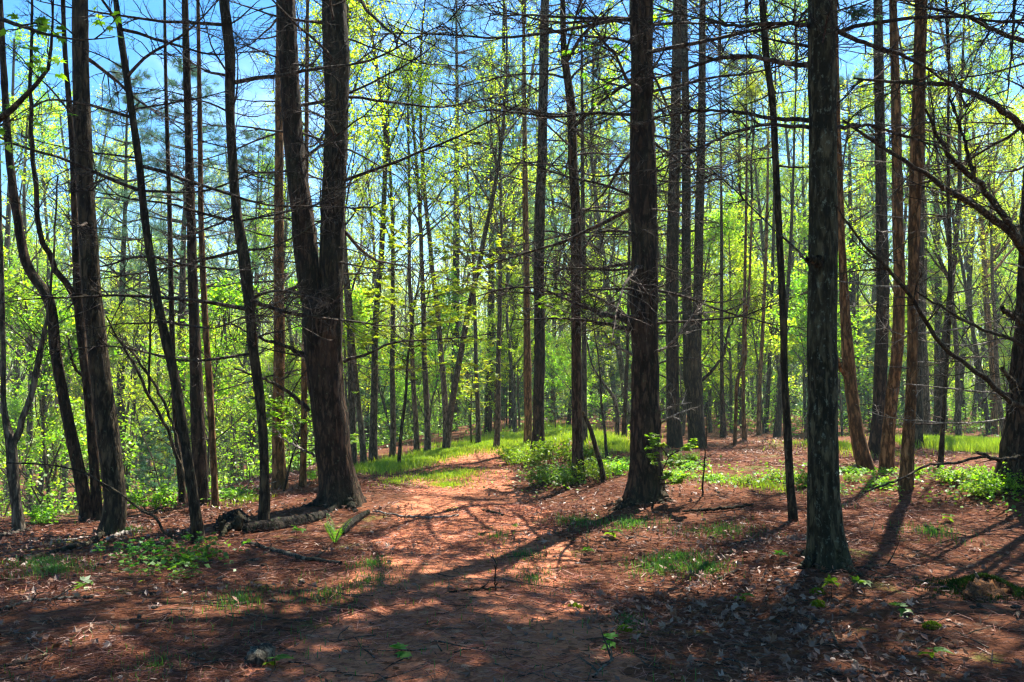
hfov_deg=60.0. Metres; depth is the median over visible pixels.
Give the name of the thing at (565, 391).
sapling
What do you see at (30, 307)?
slim tree
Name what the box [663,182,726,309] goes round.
slim tree
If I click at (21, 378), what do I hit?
slim tree
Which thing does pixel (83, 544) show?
fallen branch
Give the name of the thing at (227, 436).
young pine
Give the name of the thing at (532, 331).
sapling
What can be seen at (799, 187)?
slim tree
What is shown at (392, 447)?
slim tree
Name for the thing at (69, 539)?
fallen branch
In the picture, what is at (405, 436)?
slim tree
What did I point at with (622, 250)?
slim tree
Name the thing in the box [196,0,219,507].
slender tree
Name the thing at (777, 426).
slender tree
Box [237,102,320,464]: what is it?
slim tree
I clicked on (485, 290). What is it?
sapling
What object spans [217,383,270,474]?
sapling
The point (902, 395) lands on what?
sapling
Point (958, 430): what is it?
slim tree
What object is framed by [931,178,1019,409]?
slim tree
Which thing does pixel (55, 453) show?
sapling
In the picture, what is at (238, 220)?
slender tree
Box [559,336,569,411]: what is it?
sapling
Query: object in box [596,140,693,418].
slim tree
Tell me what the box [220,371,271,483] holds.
sapling
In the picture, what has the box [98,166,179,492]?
slim tree
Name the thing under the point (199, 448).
tall pine
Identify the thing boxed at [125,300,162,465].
slim tree
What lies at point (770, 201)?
slim tree
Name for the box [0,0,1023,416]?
sky
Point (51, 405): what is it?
slim tree
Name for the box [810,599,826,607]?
moss cushion
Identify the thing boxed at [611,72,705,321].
slim tree
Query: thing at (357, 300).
sapling
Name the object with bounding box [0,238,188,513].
sapling
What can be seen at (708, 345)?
sapling
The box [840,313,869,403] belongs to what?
sapling
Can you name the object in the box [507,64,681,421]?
slim tree
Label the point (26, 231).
slim tree
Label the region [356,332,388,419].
sapling
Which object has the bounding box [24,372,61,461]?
sapling
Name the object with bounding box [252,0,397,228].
slim tree
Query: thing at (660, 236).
slim tree
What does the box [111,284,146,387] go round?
slim tree
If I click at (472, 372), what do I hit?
young pine
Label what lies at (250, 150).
white pine
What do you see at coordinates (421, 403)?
sapling
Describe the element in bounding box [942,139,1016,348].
slim tree
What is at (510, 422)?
white pine
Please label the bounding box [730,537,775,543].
fallen branch
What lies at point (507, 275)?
slim tree
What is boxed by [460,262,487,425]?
slim tree
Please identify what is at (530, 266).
slim tree
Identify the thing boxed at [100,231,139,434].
slim tree
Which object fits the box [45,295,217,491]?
sapling
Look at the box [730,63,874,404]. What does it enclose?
slim tree
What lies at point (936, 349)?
white pine
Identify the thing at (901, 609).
seedling
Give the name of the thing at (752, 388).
slim tree
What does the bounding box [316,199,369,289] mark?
slim tree
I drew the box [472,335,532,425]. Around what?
young pine
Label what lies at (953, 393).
sapling
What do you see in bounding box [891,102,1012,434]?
slim tree
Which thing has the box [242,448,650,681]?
path
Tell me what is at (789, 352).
sapling
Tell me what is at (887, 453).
slender tree
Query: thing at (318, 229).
slim tree
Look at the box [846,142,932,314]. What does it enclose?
slim tree
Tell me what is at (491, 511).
fallen branch
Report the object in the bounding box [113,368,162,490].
sapling
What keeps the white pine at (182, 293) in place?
on the forest floor
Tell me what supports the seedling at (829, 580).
on the forest floor
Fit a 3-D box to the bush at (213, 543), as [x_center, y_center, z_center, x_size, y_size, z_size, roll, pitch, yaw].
[-3.179,1.994,8.610,0.772,0.301,0.866,1,-3,-14]
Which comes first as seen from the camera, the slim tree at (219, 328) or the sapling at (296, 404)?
the sapling at (296, 404)
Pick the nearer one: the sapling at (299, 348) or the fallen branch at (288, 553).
the fallen branch at (288, 553)
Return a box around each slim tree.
[0,20,102,284]
[0,55,144,507]
[0,92,110,512]
[0,122,67,401]
[0,195,9,498]
[1,150,71,303]
[2,216,42,351]
[3,58,54,384]
[3,210,67,503]
[4,180,65,429]
[6,195,52,395]
[6,248,41,416]
[12,156,122,485]
[15,239,68,479]
[17,126,176,396]
[22,83,144,509]
[23,82,134,511]
[29,202,72,368]
[69,223,147,367]
[72,214,177,326]
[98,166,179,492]
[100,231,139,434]
[102,218,187,491]
[105,228,179,485]
[107,248,175,475]
[107,323,136,394]
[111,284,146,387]
[115,175,213,481]
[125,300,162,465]
[130,251,201,486]
[141,262,179,463]
[168,225,271,339]
[195,136,289,477]
[197,167,254,483]
[199,124,310,485]
[204,160,320,468]
[208,270,244,451]
[212,275,261,484]
[224,91,319,283]
[226,285,270,478]
[229,279,271,374]
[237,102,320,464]
[242,312,272,390]
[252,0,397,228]
[259,312,291,379]
[260,238,295,426]
[260,292,286,344]
[261,267,300,463]
[262,217,318,461]
[266,320,301,467]
[274,1,414,463]
[289,209,319,463]
[295,0,409,464]
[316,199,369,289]
[321,147,407,326]
[343,215,373,325]
[346,142,414,446]
[347,38,488,457]
[347,146,418,445]
[349,0,443,461]
[352,0,496,446]
[355,273,383,428]
[357,48,470,450]
[366,10,518,451]
[370,253,407,444]
[381,271,406,439]
[383,232,431,333]
[383,278,419,351]
[384,282,415,346]
[388,284,416,410]
[392,0,579,431]
[400,263,450,359]
[417,170,476,426]
[418,1,574,448]
[425,269,463,357]
[427,244,484,415]
[430,101,549,443]
[432,199,487,423]
[456,42,591,448]
[456,131,563,432]
[460,122,551,418]
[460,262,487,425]
[461,170,570,414]
[468,145,517,419]
[493,0,668,429]
[493,45,579,316]
[495,183,534,411]
[505,188,565,389]
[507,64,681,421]
[508,202,570,396]
[516,65,627,422]
[516,200,586,417]
[517,168,612,347]
[520,150,593,414]
[529,147,617,425]
[531,218,610,411]
[547,88,630,417]
[547,195,607,413]
[556,98,628,309]
[563,133,626,416]
[565,49,694,401]
[566,209,626,330]
[593,166,628,312]
[594,182,708,334]
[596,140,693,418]
[610,208,631,290]
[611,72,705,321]
[615,75,728,428]
[624,118,737,416]
[626,159,693,302]
[631,153,708,305]
[657,80,728,418]
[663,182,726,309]
[664,167,735,432]
[690,47,852,418]
[692,123,797,421]
[692,191,770,411]
[707,204,770,409]
[708,18,870,425]
[711,115,794,414]
[712,140,786,419]
[712,185,776,349]
[719,166,785,418]
[724,113,846,384]
[725,71,808,328]
[726,58,908,318]
[729,164,788,387]
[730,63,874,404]
[744,98,865,301]
[749,116,874,424]
[759,165,808,413]
[773,179,808,318]
[795,166,890,402]
[801,73,909,439]
[808,50,966,352]
[838,187,891,414]
[843,127,906,397]
[844,148,907,315]
[844,196,873,280]
[845,38,994,332]
[845,121,905,419]
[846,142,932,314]
[847,225,929,292]
[858,4,980,435]
[859,0,1023,435]
[861,152,968,343]
[870,180,962,331]
[890,0,1023,425]
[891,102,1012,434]
[900,230,907,401]
[901,0,1023,433]
[901,58,1005,435]
[905,135,969,419]
[926,203,959,410]
[927,58,1020,424]
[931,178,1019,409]
[933,135,1017,420]
[937,94,1023,308]
[940,136,1019,399]
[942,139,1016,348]
[953,45,1023,417]
[956,92,1023,437]
[958,183,1017,353]
[959,110,1023,325]
[966,93,1023,245]
[966,176,1018,351]
[973,178,1015,349]
[976,198,1019,349]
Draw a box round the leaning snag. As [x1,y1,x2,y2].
[581,411,606,483]
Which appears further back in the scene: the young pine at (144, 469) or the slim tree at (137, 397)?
the slim tree at (137, 397)
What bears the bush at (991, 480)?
on the forest floor
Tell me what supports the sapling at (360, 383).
on the forest floor
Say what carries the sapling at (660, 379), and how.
on the forest floor
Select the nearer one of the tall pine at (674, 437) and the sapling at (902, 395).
the tall pine at (674, 437)
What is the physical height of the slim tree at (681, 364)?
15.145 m
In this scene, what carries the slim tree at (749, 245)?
on the forest floor
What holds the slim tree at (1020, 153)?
on the forest floor
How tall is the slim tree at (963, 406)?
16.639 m
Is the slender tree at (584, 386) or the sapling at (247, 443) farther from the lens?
the sapling at (247, 443)
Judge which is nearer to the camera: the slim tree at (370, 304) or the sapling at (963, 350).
the sapling at (963, 350)
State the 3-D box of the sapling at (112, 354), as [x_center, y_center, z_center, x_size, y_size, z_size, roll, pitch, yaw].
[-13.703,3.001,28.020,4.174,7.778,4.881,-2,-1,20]
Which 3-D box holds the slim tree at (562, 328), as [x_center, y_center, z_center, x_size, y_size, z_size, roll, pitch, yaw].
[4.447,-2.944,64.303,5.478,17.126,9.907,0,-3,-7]
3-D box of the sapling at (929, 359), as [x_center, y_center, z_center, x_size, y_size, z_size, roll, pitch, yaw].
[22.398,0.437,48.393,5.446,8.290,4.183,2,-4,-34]
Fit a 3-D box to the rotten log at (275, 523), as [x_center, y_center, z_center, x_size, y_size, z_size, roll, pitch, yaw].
[-2.637,2.160,10.563,0.274,0.198,1.385,-2,-4,33]
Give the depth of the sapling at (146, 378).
66.72 m
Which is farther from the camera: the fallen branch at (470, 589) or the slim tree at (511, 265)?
the slim tree at (511, 265)
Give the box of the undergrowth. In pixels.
[0,325,1023,588]
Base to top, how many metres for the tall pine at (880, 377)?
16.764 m
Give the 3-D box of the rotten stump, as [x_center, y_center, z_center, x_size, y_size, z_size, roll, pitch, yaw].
[-3.215,2.078,10.130,0.396,0.342,0.858,0,-3,-7]
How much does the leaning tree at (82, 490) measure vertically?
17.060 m
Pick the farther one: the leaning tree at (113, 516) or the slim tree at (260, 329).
the slim tree at (260, 329)
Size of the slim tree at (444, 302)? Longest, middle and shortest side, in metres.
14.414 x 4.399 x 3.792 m
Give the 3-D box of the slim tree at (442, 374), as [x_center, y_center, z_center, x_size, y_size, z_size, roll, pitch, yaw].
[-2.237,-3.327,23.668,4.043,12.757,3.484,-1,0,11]
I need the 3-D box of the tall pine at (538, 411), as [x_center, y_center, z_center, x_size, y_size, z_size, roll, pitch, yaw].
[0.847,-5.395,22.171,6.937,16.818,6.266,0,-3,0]
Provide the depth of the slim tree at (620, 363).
33.64 m
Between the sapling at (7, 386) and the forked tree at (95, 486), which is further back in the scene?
the sapling at (7, 386)
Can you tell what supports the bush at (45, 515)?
on the forest floor
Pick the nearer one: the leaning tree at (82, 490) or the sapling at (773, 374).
the leaning tree at (82, 490)
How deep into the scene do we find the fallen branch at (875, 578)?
7.07 m
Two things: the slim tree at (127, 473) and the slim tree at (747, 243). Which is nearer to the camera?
the slim tree at (127, 473)
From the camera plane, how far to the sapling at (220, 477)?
33.71 m
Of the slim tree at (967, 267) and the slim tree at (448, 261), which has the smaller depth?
the slim tree at (967, 267)
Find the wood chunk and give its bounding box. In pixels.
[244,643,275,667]
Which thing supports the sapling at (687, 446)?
on the forest floor
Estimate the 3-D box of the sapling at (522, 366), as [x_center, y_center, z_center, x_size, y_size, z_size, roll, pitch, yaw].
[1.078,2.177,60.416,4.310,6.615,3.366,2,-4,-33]
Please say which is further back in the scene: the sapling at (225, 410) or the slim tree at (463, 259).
the slim tree at (463, 259)
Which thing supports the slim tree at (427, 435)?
on the forest floor
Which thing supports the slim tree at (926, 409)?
on the forest floor
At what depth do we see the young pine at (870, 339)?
33.87 m
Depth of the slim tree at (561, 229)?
65.29 m
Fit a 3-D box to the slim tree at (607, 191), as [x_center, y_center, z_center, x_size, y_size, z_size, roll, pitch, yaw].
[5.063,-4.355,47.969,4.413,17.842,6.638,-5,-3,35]
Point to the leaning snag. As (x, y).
(598, 458)
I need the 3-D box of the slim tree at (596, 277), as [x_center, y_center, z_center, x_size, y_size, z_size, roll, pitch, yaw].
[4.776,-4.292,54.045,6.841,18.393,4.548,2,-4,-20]
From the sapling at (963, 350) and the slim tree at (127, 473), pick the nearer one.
the slim tree at (127, 473)
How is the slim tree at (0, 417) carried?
on the forest floor
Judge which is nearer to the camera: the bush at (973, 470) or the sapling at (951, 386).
the bush at (973, 470)
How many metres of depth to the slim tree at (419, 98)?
21.52 m
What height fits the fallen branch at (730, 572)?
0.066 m
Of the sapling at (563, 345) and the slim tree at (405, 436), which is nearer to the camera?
the sapling at (563, 345)
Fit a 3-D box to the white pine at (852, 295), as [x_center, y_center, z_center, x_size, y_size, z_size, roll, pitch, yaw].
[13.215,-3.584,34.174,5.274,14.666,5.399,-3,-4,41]
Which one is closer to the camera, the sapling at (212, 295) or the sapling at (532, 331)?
the sapling at (212, 295)
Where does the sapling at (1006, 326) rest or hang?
on the forest floor
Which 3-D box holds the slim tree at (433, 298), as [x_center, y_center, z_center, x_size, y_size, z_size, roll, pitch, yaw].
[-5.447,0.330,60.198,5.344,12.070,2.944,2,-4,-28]
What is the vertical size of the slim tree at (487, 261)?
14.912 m
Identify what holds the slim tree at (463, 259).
on the forest floor
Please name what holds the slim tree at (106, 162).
on the forest floor
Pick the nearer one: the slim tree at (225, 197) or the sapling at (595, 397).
the slim tree at (225, 197)
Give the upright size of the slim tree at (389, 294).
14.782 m
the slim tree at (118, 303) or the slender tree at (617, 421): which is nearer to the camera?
the slender tree at (617, 421)
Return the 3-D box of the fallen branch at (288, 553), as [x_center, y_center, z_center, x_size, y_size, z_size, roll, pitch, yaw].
[-2.225,2.033,8.577,0.232,0.354,1.863,3,-4,-44]
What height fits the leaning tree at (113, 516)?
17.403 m
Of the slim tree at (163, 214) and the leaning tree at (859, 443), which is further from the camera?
the slim tree at (163, 214)
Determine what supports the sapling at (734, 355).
on the forest floor
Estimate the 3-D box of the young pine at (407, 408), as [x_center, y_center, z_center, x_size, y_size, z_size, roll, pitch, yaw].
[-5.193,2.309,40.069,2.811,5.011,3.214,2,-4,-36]
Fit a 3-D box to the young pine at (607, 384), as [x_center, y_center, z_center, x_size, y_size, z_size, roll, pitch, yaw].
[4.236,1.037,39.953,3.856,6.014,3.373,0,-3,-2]
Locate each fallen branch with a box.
[0,526,33,536]
[0,584,92,610]
[0,640,63,668]
[19,527,104,559]
[50,536,88,540]
[103,520,142,540]
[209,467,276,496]
[241,538,341,564]
[375,510,458,517]
[448,581,503,592]
[482,508,503,514]
[544,413,566,421]
[576,624,616,677]
[682,502,752,512]
[714,568,740,579]
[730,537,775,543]
[816,625,888,680]
[820,534,900,572]
[851,564,942,588]
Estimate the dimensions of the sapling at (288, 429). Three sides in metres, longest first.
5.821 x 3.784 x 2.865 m
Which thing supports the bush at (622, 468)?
on the forest floor
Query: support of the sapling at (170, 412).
on the forest floor
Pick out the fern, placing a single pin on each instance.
(331, 533)
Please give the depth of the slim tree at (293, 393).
61.94 m
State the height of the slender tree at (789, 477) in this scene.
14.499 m
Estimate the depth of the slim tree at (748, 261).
65.68 m
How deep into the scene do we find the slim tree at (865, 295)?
60.34 m
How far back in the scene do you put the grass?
10.36 m
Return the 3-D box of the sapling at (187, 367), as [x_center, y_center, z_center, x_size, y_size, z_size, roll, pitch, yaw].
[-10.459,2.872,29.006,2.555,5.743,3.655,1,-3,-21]
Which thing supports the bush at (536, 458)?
on the forest floor
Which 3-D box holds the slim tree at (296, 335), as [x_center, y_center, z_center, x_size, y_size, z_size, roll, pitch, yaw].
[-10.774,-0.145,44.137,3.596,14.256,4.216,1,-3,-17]
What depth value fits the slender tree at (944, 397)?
14.87 m
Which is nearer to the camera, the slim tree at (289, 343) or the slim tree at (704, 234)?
the slim tree at (704, 234)
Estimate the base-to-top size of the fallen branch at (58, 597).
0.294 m
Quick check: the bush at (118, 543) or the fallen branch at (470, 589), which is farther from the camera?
the bush at (118, 543)
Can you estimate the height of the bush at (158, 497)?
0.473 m
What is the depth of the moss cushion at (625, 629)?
6.06 m
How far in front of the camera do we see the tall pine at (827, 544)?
7.54 m
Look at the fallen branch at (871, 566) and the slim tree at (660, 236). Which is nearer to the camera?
the fallen branch at (871, 566)
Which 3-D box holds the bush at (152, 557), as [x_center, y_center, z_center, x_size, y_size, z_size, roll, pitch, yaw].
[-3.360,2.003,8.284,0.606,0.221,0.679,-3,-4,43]
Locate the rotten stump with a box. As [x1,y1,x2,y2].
[213,508,250,538]
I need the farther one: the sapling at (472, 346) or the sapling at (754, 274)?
the sapling at (472, 346)
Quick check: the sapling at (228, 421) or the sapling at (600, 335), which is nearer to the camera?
the sapling at (600, 335)
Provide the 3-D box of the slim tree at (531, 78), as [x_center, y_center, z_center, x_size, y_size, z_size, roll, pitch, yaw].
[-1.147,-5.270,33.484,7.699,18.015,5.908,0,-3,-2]
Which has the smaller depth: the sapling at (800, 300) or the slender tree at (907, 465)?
the slender tree at (907, 465)
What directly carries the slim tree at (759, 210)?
on the forest floor
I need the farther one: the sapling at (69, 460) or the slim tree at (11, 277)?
the sapling at (69, 460)
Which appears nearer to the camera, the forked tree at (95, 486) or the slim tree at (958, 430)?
the forked tree at (95, 486)
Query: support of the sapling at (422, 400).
on the forest floor
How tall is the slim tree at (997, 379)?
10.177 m
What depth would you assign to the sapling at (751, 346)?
41.11 m
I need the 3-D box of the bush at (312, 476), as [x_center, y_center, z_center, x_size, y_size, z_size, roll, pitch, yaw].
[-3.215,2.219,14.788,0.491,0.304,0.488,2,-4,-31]
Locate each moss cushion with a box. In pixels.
[568,602,582,607]
[617,624,632,633]
[809,587,825,594]
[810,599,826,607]
[921,620,941,629]
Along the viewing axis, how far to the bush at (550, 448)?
17.16 m
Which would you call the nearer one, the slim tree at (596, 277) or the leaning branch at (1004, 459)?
the leaning branch at (1004, 459)
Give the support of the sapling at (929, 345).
on the forest floor
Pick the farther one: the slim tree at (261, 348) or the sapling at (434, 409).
the sapling at (434, 409)
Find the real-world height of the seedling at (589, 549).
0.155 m
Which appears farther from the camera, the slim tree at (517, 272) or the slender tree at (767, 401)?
the slim tree at (517, 272)
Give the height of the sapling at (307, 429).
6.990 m
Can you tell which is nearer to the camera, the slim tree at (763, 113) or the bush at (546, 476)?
the bush at (546, 476)
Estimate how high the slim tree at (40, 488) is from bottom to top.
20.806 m
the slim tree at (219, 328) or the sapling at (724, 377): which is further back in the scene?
the slim tree at (219, 328)
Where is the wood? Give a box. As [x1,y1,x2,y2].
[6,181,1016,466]
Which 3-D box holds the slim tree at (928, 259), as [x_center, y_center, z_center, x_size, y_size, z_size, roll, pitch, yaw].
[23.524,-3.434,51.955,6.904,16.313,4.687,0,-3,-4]
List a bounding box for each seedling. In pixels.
[72,575,93,593]
[262,654,294,665]
[292,525,305,535]
[390,642,411,658]
[581,547,594,554]
[601,632,617,649]
[604,529,621,536]
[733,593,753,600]
[773,550,787,558]
[822,573,840,595]
[849,575,872,592]
[887,600,912,617]
[918,646,953,657]
[942,514,953,521]
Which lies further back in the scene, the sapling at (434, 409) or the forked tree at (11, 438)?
the sapling at (434, 409)
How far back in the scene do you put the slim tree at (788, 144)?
39.00 m
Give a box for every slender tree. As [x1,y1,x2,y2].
[0,0,390,543]
[0,0,491,520]
[163,0,186,504]
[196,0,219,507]
[298,0,308,487]
[432,0,718,485]
[493,0,619,435]
[518,0,531,446]
[580,3,587,442]
[606,0,727,436]
[660,0,741,437]
[690,0,865,521]
[705,64,784,445]
[706,0,807,436]
[710,0,807,432]
[711,0,840,434]
[741,0,748,441]
[774,0,1023,490]
[796,1,998,472]
[875,0,1016,469]
[914,88,925,447]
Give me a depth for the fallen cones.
6.83 m
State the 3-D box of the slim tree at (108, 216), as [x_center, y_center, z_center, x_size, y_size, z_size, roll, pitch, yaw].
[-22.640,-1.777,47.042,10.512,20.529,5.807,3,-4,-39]
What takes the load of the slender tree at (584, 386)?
on the forest floor
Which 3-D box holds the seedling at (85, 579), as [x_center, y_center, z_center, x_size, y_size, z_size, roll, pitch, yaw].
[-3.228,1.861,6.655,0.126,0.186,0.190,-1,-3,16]
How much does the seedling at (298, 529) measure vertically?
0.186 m
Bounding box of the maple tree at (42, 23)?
[0,0,134,170]
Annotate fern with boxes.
[319,513,356,544]
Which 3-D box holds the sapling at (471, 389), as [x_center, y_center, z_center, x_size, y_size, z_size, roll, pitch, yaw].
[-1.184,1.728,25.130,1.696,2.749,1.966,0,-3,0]
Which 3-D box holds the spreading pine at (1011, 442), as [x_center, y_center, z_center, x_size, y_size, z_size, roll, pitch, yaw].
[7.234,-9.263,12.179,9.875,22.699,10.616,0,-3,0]
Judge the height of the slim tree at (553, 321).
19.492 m
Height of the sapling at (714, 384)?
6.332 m
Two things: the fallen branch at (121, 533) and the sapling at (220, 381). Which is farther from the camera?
the sapling at (220, 381)
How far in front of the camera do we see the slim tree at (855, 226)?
23.99 m
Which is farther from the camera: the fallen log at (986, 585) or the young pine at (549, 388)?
the young pine at (549, 388)
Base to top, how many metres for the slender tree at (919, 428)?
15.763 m
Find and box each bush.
[25,501,61,525]
[92,537,154,557]
[109,544,184,566]
[126,477,182,512]
[141,531,223,563]
[142,562,202,580]
[306,466,317,481]
[493,440,534,464]
[503,444,548,468]
[517,457,565,485]
[525,431,571,463]
[550,463,589,488]
[568,439,613,462]
[568,450,619,482]
[591,456,628,475]
[664,467,693,480]
[669,448,703,463]
[704,473,726,481]
[729,471,755,485]
[767,462,797,481]
[780,469,806,488]
[842,472,865,482]
[866,476,889,485]
[914,464,930,475]
[933,465,971,482]
[956,464,993,479]
[959,479,1001,499]
[967,462,1023,496]
[990,472,1021,493]
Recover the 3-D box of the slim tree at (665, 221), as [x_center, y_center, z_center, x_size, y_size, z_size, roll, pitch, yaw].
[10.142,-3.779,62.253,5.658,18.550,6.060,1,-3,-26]
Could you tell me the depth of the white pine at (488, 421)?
32.07 m
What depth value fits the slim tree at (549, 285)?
53.09 m
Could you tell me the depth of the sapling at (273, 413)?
13.79 m
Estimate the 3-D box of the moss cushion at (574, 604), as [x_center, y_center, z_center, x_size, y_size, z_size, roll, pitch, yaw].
[0.477,2.010,6.744,0.142,0.048,0.135,0,-3,0]
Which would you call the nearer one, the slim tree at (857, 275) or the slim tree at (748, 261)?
the slim tree at (857, 275)
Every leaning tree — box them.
[0,0,93,521]
[0,0,213,535]
[835,0,875,471]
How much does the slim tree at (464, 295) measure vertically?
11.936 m
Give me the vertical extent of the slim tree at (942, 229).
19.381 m
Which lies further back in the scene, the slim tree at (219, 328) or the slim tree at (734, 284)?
the slim tree at (734, 284)
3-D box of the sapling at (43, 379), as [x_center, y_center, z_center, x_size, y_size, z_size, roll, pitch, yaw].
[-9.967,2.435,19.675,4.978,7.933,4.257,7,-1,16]
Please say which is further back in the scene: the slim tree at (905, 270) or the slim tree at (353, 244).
the slim tree at (905, 270)
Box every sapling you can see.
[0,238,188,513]
[0,276,146,516]
[0,320,142,492]
[0,352,38,431]
[0,387,40,514]
[0,389,39,460]
[6,369,40,474]
[8,396,40,465]
[18,411,54,471]
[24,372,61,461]
[37,421,61,487]
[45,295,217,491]
[48,410,86,485]
[106,229,202,488]
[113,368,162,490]
[114,268,292,481]
[115,321,256,489]
[126,347,164,449]
[127,353,217,485]
[147,395,207,490]
[148,369,186,472]
[152,344,230,474]
[161,332,256,453]
[161,353,267,483]
[162,321,266,471]
[190,422,235,481]
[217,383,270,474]
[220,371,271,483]
[222,343,307,475]
[227,408,271,468]
[264,336,311,462]
[264,389,357,491]
[267,343,314,440]
[268,382,311,462]
[269,268,387,402]
[285,368,314,463]
[292,323,344,462]
[294,300,368,409]
[298,163,523,463]
[318,229,403,422]
[342,342,368,403]
[343,275,405,446]
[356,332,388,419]
[363,358,421,428]
[369,340,418,439]
[383,306,483,433]
[383,324,440,438]
[397,265,495,420]
[401,349,445,436]
[401,372,434,423]
[415,311,465,427]
[416,361,441,425]
[420,394,442,423]
[427,291,494,427]
[428,370,474,424]
[436,279,520,408]
[445,355,498,441]
[462,342,484,423]
[464,304,532,414]
[478,265,567,430]
[507,328,564,411]
[508,254,615,391]
[518,315,589,411]
[521,329,570,428]
[522,337,570,418]
[531,347,569,418]
[537,273,625,461]
[544,349,562,419]
[547,331,609,419]
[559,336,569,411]
[562,279,663,418]
[587,358,608,414]
[603,189,756,435]
[605,304,631,417]
[607,323,631,389]
[629,356,665,391]
[644,433,697,508]
[658,198,792,432]
[659,338,679,406]
[663,338,727,428]
[679,254,806,433]
[679,307,736,417]
[679,336,725,400]
[679,338,747,425]
[702,230,802,427]
[702,310,747,413]
[703,325,756,423]
[706,307,757,422]
[724,325,796,407]
[733,235,872,372]
[745,317,775,414]
[745,331,800,418]
[763,203,870,432]
[771,320,800,410]
[778,271,873,435]
[788,285,805,384]
[837,291,870,316]
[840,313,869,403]
[841,325,906,396]
[859,290,930,417]
[860,302,926,379]
[888,245,999,428]
[889,286,933,397]
[903,278,980,399]
[905,298,976,416]
[928,263,1008,385]
[928,294,985,383]
[930,367,970,410]
[947,374,973,406]
[948,363,972,393]
[949,274,1016,410]
[976,291,1015,364]
[983,340,1012,410]
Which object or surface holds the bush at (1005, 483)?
on the forest floor
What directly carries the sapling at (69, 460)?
on the forest floor
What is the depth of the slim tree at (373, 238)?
41.55 m
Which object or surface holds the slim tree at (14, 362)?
on the forest floor
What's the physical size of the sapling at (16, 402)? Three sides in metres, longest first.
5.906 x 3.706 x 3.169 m
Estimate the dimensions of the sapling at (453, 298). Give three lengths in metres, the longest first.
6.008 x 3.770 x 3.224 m
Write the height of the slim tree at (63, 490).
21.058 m
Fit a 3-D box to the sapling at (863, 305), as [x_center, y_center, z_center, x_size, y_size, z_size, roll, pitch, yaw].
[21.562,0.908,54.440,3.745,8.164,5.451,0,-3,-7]
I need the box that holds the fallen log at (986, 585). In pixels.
[902,570,1023,603]
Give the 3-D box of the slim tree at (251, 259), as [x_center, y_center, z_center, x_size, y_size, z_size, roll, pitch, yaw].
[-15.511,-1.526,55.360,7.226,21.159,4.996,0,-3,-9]
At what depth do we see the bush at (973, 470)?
11.45 m
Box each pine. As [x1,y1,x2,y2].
[28,56,199,482]
[101,57,272,486]
[109,0,286,505]
[125,414,186,499]
[142,0,569,512]
[150,0,376,489]
[175,129,300,479]
[217,377,290,481]
[333,0,899,511]
[344,325,406,446]
[377,338,431,441]
[391,0,519,431]
[409,0,666,450]
[422,49,558,433]
[438,325,486,424]
[451,69,569,428]
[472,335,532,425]
[516,322,568,418]
[545,39,660,420]
[547,0,799,447]
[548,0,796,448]
[563,300,630,424]
[597,0,1023,576]
[679,47,805,424]
[679,305,751,412]
[754,319,805,415]
[786,67,907,358]
[796,322,870,423]
[802,0,1023,495]
[838,0,927,455]
[838,316,904,431]
[852,0,1023,427]
[860,312,933,415]
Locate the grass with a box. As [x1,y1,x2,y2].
[0,418,1001,681]
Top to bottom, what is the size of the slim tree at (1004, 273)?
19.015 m
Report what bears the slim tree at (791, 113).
on the forest floor
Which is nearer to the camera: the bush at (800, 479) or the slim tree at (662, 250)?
the bush at (800, 479)
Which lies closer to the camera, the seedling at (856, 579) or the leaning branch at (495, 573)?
the seedling at (856, 579)
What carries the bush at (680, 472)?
on the forest floor
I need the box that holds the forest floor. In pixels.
[0,404,1023,681]
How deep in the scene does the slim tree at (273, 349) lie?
51.03 m
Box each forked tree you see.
[0,150,107,532]
[1,0,102,520]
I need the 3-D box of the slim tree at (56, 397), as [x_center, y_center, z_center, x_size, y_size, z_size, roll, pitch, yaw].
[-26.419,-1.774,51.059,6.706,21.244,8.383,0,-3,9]
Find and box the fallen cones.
[0,459,1022,674]
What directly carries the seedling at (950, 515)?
on the forest floor
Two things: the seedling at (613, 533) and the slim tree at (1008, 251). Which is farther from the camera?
the slim tree at (1008, 251)
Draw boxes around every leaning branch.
[6,462,185,539]
[492,554,499,590]
[699,405,715,495]
[855,455,986,506]
[971,448,1023,482]
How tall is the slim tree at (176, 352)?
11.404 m
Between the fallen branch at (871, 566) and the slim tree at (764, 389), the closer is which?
the fallen branch at (871, 566)
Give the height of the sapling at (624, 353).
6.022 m
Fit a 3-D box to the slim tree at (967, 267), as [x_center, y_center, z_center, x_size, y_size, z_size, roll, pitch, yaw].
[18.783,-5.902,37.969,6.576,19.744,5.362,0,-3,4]
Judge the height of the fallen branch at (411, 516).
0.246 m
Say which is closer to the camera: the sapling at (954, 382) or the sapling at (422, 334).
the sapling at (422, 334)
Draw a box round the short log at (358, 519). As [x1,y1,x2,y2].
[338,509,369,535]
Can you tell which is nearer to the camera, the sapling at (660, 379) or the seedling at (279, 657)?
the seedling at (279, 657)
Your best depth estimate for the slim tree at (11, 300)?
52.53 m
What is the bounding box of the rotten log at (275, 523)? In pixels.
[242,510,328,533]
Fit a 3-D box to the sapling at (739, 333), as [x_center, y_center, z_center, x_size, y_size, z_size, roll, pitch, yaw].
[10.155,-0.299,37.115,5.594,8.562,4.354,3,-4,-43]
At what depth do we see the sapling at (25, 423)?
54.22 m

